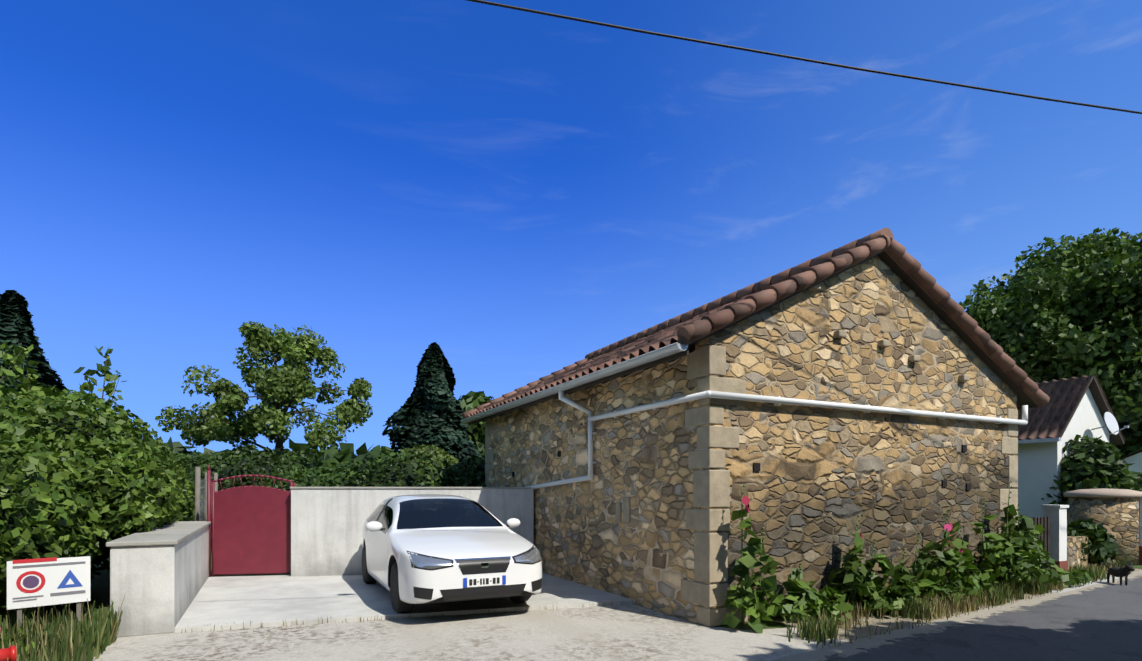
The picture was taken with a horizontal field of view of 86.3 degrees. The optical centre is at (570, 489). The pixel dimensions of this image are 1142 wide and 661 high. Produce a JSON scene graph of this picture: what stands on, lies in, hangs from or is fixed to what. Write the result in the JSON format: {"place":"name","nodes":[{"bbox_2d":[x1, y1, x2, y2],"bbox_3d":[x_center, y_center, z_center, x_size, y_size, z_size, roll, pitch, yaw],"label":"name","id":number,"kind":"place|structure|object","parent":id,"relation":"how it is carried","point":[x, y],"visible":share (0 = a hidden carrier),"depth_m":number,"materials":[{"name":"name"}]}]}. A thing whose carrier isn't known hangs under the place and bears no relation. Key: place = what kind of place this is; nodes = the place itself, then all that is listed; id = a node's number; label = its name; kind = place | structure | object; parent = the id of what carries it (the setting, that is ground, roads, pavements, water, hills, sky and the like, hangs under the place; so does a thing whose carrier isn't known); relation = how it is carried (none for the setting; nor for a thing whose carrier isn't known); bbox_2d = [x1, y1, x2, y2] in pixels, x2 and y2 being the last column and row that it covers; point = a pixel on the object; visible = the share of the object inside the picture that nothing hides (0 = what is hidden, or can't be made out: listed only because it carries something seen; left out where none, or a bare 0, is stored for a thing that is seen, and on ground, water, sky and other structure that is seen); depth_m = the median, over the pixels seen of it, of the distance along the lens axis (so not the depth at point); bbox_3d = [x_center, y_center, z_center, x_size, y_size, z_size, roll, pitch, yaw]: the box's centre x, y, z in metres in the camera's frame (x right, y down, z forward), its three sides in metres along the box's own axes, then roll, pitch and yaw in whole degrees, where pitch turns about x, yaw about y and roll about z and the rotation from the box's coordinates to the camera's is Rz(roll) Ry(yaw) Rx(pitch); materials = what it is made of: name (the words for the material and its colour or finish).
{"place":"outdoors","nodes":[
{"label":"outdoors","id":0,"kind":"place"},
{"bbox_2d":[163,437,393,469],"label":"tree line","id":1,"kind":"object","parent":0,"point":[344,452],"depth_m":56.03,"materials":[{"name":"green plant"}]},
{"bbox_2d":[173,446,485,520],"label":"bushes","id":2,"kind":"object","parent":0,"point":[321,475],"depth_m":14.78,"materials":[{"name":"green plant"}]},
{"bbox_2d":[92,604,848,660],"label":"gravel forecourt","id":3,"kind":"structure","parent":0,"point":[629,632],"depth_m":6.32,"materials":[{"name":"beige gravel"}]},
{"bbox_2d":[181,600,632,632],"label":"slab edge grass","id":4,"kind":"structure","parent":3,"relation":"on","point":[381,617],"depth_m":7.31,"materials":[{"name":"green plant"}]},
{"bbox_2d":[0,555,1141,629],"bbox_3d":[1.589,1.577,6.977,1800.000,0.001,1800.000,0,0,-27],"label":"ground","id":5,"kind":"structure","parent":0,"point":[100,590],"depth_m":8.53,"materials":[{"name":"green plant"}]},
{"bbox_2d":[0,627,16,660],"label":"fire hydrant","id":6,"kind":"object","parent":5,"relation":"on","point":[10,652],"visible":1,"depth_m":4.16,"materials":[{"name":"red metal"}]},
{"bbox_2d":[0,629,50,653],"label":"weeds","id":7,"kind":"object","parent":5,"relation":"on","point":[10,638],"visible":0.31,"depth_m":5.08,"materials":[{"name":"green plant"}]},
{"bbox_2d":[0,290,69,410],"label":"spruce tree","id":8,"kind":"object","parent":5,"relation":"on","point":[16,326],"depth_m":14.57,"materials":[{"name":"green plant"}]},
{"bbox_2d":[7,556,89,638],"bbox_3d":[-5.062,1.117,5.917,0.044,0.920,0.620,0,0,43],"label":"sign","id":9,"kind":"object","parent":5,"relation":"on","point":[42,582],"visible":1,"depth_m":5.89,"materials":[{"name":"white metal"}]},
{"bbox_2d":[0,600,122,660],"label":"verge grass","id":10,"kind":"structure","parent":5,"relation":"on","point":[91,646],"depth_m":5.59,"materials":[{"name":"green plant"}]},
{"bbox_2d":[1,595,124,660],"bbox_3d":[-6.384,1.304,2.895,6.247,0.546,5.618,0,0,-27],"label":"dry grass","id":11,"kind":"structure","parent":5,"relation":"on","point":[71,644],"depth_m":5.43,"materials":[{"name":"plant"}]},
{"bbox_2d":[0,412,172,580],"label":"hedge","id":12,"kind":"object","parent":5,"relation":"on","point":[10,521],"visible":0.02,"depth_m":7.50,"materials":[{"name":"green plant"}]},
{"bbox_2d":[0,341,125,419],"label":"hedge shoots","id":13,"kind":"object","parent":12,"relation":"attached to","point":[86,374],"visible":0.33,"depth_m":9.04,"materials":[{"name":"green plant"}]},
{"bbox_2d":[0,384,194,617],"bbox_3d":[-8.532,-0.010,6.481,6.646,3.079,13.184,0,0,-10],"label":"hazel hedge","id":14,"kind":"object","parent":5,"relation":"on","point":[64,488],"visible":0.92,"depth_m":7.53,"materials":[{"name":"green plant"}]},
{"bbox_2d":[106,521,211,637],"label":"concrete wall","id":15,"kind":"structure","parent":5,"relation":"on","point":[159,577],"depth_m":6.65,"materials":[{"name":"concrete"}]},
{"bbox_2d":[194,467,217,554],"bbox_3d":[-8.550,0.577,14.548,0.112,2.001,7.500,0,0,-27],"label":"gate post","id":16,"kind":"object","parent":5,"relation":"on","point":[198,514],"visible":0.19,"depth_m":12.06,"materials":[{"name":"grey"}]},
{"bbox_2d":[207,465,295,576],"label":"garden gate","id":17,"kind":"structure","parent":5,"relation":"on","point":[251,529],"depth_m":10.76,"materials":[{"name":"red metal"}]},
{"bbox_2d":[155,321,372,458],"bbox_3d":[-10.077,-2.087,20.438,6.752,7.349,5.364,0,0,-27],"label":"ash tree","id":18,"kind":"object","parent":5,"relation":"on","point":[289,380],"depth_m":19.87,"materials":[{"name":"green plant"}]},
{"bbox_2d":[174,573,633,632],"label":"drive slab","id":19,"kind":"structure","parent":5,"relation":"on","point":[226,602],"depth_m":8.23,"materials":[{"name":"concrete"}]},
{"bbox_2d":[362,494,541,612],"bbox_3d":[-1.961,0.795,9.052,2.230,1.455,4.274,0,0,-27],"label":"car","id":20,"kind":"object","parent":19,"relation":"on","point":[426,548],"visible":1,"depth_m":7.57,"materials":[{"name":"white paint"}]},
{"bbox_2d":[290,487,533,576],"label":"yard wall","id":21,"kind":"structure","parent":5,"relation":"on","point":[327,523],"depth_m":10.86,"materials":[{"name":"concrete"}]},
{"bbox_2d":[391,444,458,474],"bbox_3d":[-3.902,0.189,15.502,2.479,2.820,2.047,0,0,-27],"label":"yellow shrub","id":22,"kind":"object","parent":5,"relation":"on","point":[438,453],"depth_m":15.36,"materials":[{"name":"plant"}]},
{"bbox_2d":[382,342,483,465],"bbox_3d":[-5.481,-2.112,24.312,6.040,7.378,5.974,0,0,-27],"label":"spruce tree","id":23,"kind":"object","parent":5,"relation":"on","point":[435,384],"depth_m":23.22,"materials":[{"name":"green plant"}]},
{"bbox_2d":[772,568,1141,640],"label":"verge earth strip","id":24,"kind":"object","parent":5,"relation":"on","point":[873,622],"depth_m":7.17,"materials":[{"name":"brown soil"}]},
{"bbox_2d":[721,481,1034,633],"bbox_3d":[4.452,0.742,8.053,6.045,1.758,0.556,0,0,-27],"label":"hollyhock","id":25,"kind":"object","parent":24,"relation":"on","point":[793,584],"depth_m":7.63,"materials":[{"name":"green plant"}]},
{"bbox_2d":[723,515,1093,622],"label":"shrubs","id":26,"kind":"object","parent":24,"relation":"on","point":[1033,565],"visible":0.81,"depth_m":8.08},
{"bbox_2d":[784,560,1132,644],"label":"grass","id":27,"kind":"structure","parent":24,"relation":"on","point":[825,629],"depth_m":7.51,"materials":[{"name":"green plant"}]},
{"bbox_2d":[818,561,1121,633],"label":"dry grass","id":28,"kind":"structure","parent":24,"relation":"on","point":[971,603],"depth_m":7.78,"materials":[{"name":"plant"}]},
{"bbox_2d":[1019,517,1049,568],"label":"picket gate","id":29,"kind":"structure","parent":24,"relation":"on","point":[1044,522],"depth_m":10.73,"materials":[{"name":"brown wood"}]},
{"bbox_2d":[1067,532,1115,569],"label":"stone wall","id":30,"kind":"structure","parent":24,"relation":"on","point":[1074,552],"depth_m":11.26,"materials":[{"name":"beige stone"}]},
{"bbox_2d":[1041,497,1141,570],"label":"gate piers","id":31,"kind":"structure","parent":5,"relation":"on","point":[1057,514],"depth_m":10.80,"materials":[{"name":"white paint"}]},
{"bbox_2d":[1041,434,1141,564],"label":"shrubs","id":32,"kind":"object","parent":5,"relation":"on","point":[1104,542],"depth_m":14.24,"materials":[{"name":"green plant"}]},
{"bbox_2d":[1114,411,1141,457],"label":"tree","id":33,"kind":"object","parent":5,"relation":"on","point":[1132,444],"depth_m":44.47,"materials":[{"name":"green plant"}]},
{"bbox_3d":[-3.870,-0.653,27.496,1.483,4.470,2.506,0,0,-27],"label":"tree trunk","id":34,"kind":"object","parent":5,"relation":"on","visible":0},
{"bbox_2d":[458,391,493,458],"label":"tree leaves","id":35,"kind":"object","parent":34,"relation":"on","point":[470,400],"visible":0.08,"depth_m":25.77,"materials":[{"name":"green plant"}]},
{"bbox_2d":[0,0,1141,454],"label":"sky","id":36,"kind":"structure","parent":0,"point":[523,195],"materials":[{"name":"blue"}]},
{"bbox_2d":[486,255,1016,626],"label":"barn walls","id":37,"kind":"structure","parent":0,"point":[818,483],"depth_m":8.25,"materials":[{"name":"beige stone"}]},
{"bbox_2d":[460,342,688,424],"bbox_3d":[-0.589,-1.564,10.361,0.245,0.150,8.260,0,0,-27],"label":"gutter","id":38,"kind":"object","parent":37,"relation":"attached to","point":[674,351],"visible":1,"depth_m":8.40,"materials":[{"name":"silver metal"}]},
{"bbox_2d":[467,289,765,416],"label":"barn roof","id":39,"kind":"structure","parent":37,"relation":"on","point":[656,340],"depth_m":10.07,"materials":[{"name":"brown tile"}]},
{"bbox_2d":[462,227,1049,423],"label":"tiled roof","id":40,"kind":"structure","parent":39,"relation":"attached to","point":[910,272],"depth_m":8.55,"materials":[{"name":"brown tile"}]},
{"bbox_2d":[485,283,1017,626],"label":"corner stones","id":41,"kind":"object","parent":37,"relation":"attached to","point":[711,488],"visible":0.52,"depth_m":7.08,"materials":[{"name":"beige stone"}]},
{"bbox_2d":[526,390,1027,488],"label":"barn drain pipes","id":42,"kind":"object","parent":37,"relation":"attached to","point":[776,401],"visible":1,"depth_m":8.33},
{"bbox_2d":[819,574,1141,660],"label":"road","id":43,"kind":"structure","parent":0,"point":[1100,624],"depth_m":6.52,"materials":[{"name":"grey asphalt"}]},
{"bbox_2d":[771,570,1141,660],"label":"road edge dirt","id":44,"kind":"structure","parent":43,"relation":"on","point":[846,649],"depth_m":6.88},
{"bbox_2d":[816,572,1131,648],"bbox_3d":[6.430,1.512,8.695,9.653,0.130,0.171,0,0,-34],"label":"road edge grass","id":45,"kind":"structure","parent":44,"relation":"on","point":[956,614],"depth_m":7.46,"materials":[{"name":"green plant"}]},
{"bbox_2d":[1104,561,1134,584],"bbox_3d":[9.091,1.384,10.109,0.170,0.387,0.539,0,0,3],"label":"dog","id":46,"kind":"object","parent":44,"relation":"on","point":[1124,571],"visible":0.92,"depth_m":10.02},
{"bbox_2d":[959,227,1141,422],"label":"lime tree","id":47,"kind":"object","parent":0,"point":[1092,280],"depth_m":22.13,"materials":[{"name":"green plant"}]},
{"bbox_2d":[1017,388,1108,524],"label":"neighbour house walls","id":48,"kind":"structure","parent":0,"point":[1039,466],"depth_m":15.14,"materials":[{"name":"white paint"}]},
{"bbox_2d":[1017,375,1091,439],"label":"neighbour roof","id":49,"kind":"structure","parent":48,"relation":"on","point":[1069,403],"depth_m":15.12,"materials":[{"name":"brown tile"}]},
{"bbox_2d":[1018,376,1123,444],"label":"roof deck","id":50,"kind":"structure","parent":48,"relation":"on","point":[1097,396],"depth_m":15.19,"materials":[{"name":"brown tile"}]},
{"bbox_2d":[1091,412,1128,435],"bbox_3d":[13.274,-1.633,15.004,0.614,0.603,0.517,0,0,28],"label":"satellite dish","id":51,"kind":"object","parent":48,"relation":"attached to","point":[1111,423],"visible":1,"depth_m":14.98,"materials":[{"name":"grey metal"}]},
{"bbox_2d":[1052,575,1119,592],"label":"gate pavement","id":52,"kind":"structure","parent":0,"point":[1077,587],"depth_m":9.97,"materials":[{"name":"grey concrete"}]},
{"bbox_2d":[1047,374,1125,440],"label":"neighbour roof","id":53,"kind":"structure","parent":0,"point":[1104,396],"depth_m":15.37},
{"bbox_2d":[1063,488,1141,565],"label":"stone wall","id":54,"kind":"structure","parent":0,"point":[1116,511],"depth_m":12.74,"materials":[{"name":"beige stone"}]},
{"bbox_2d":[1121,450,1141,476],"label":"house","id":55,"kind":"structure","parent":0,"point":[1135,458],"depth_m":34.22,"materials":[{"name":"white paint"}]},
{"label":"cable poles","id":56,"kind":"object","parent":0,"visible":0},
{"bbox_2d":[466,0,1141,113],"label":"overhead cable","id":57,"kind":"object","parent":56,"relation":"attached to","point":[754,50],"visible":1,"depth_m":5.51,"materials":[{"name":"black plastic"}]}
]}

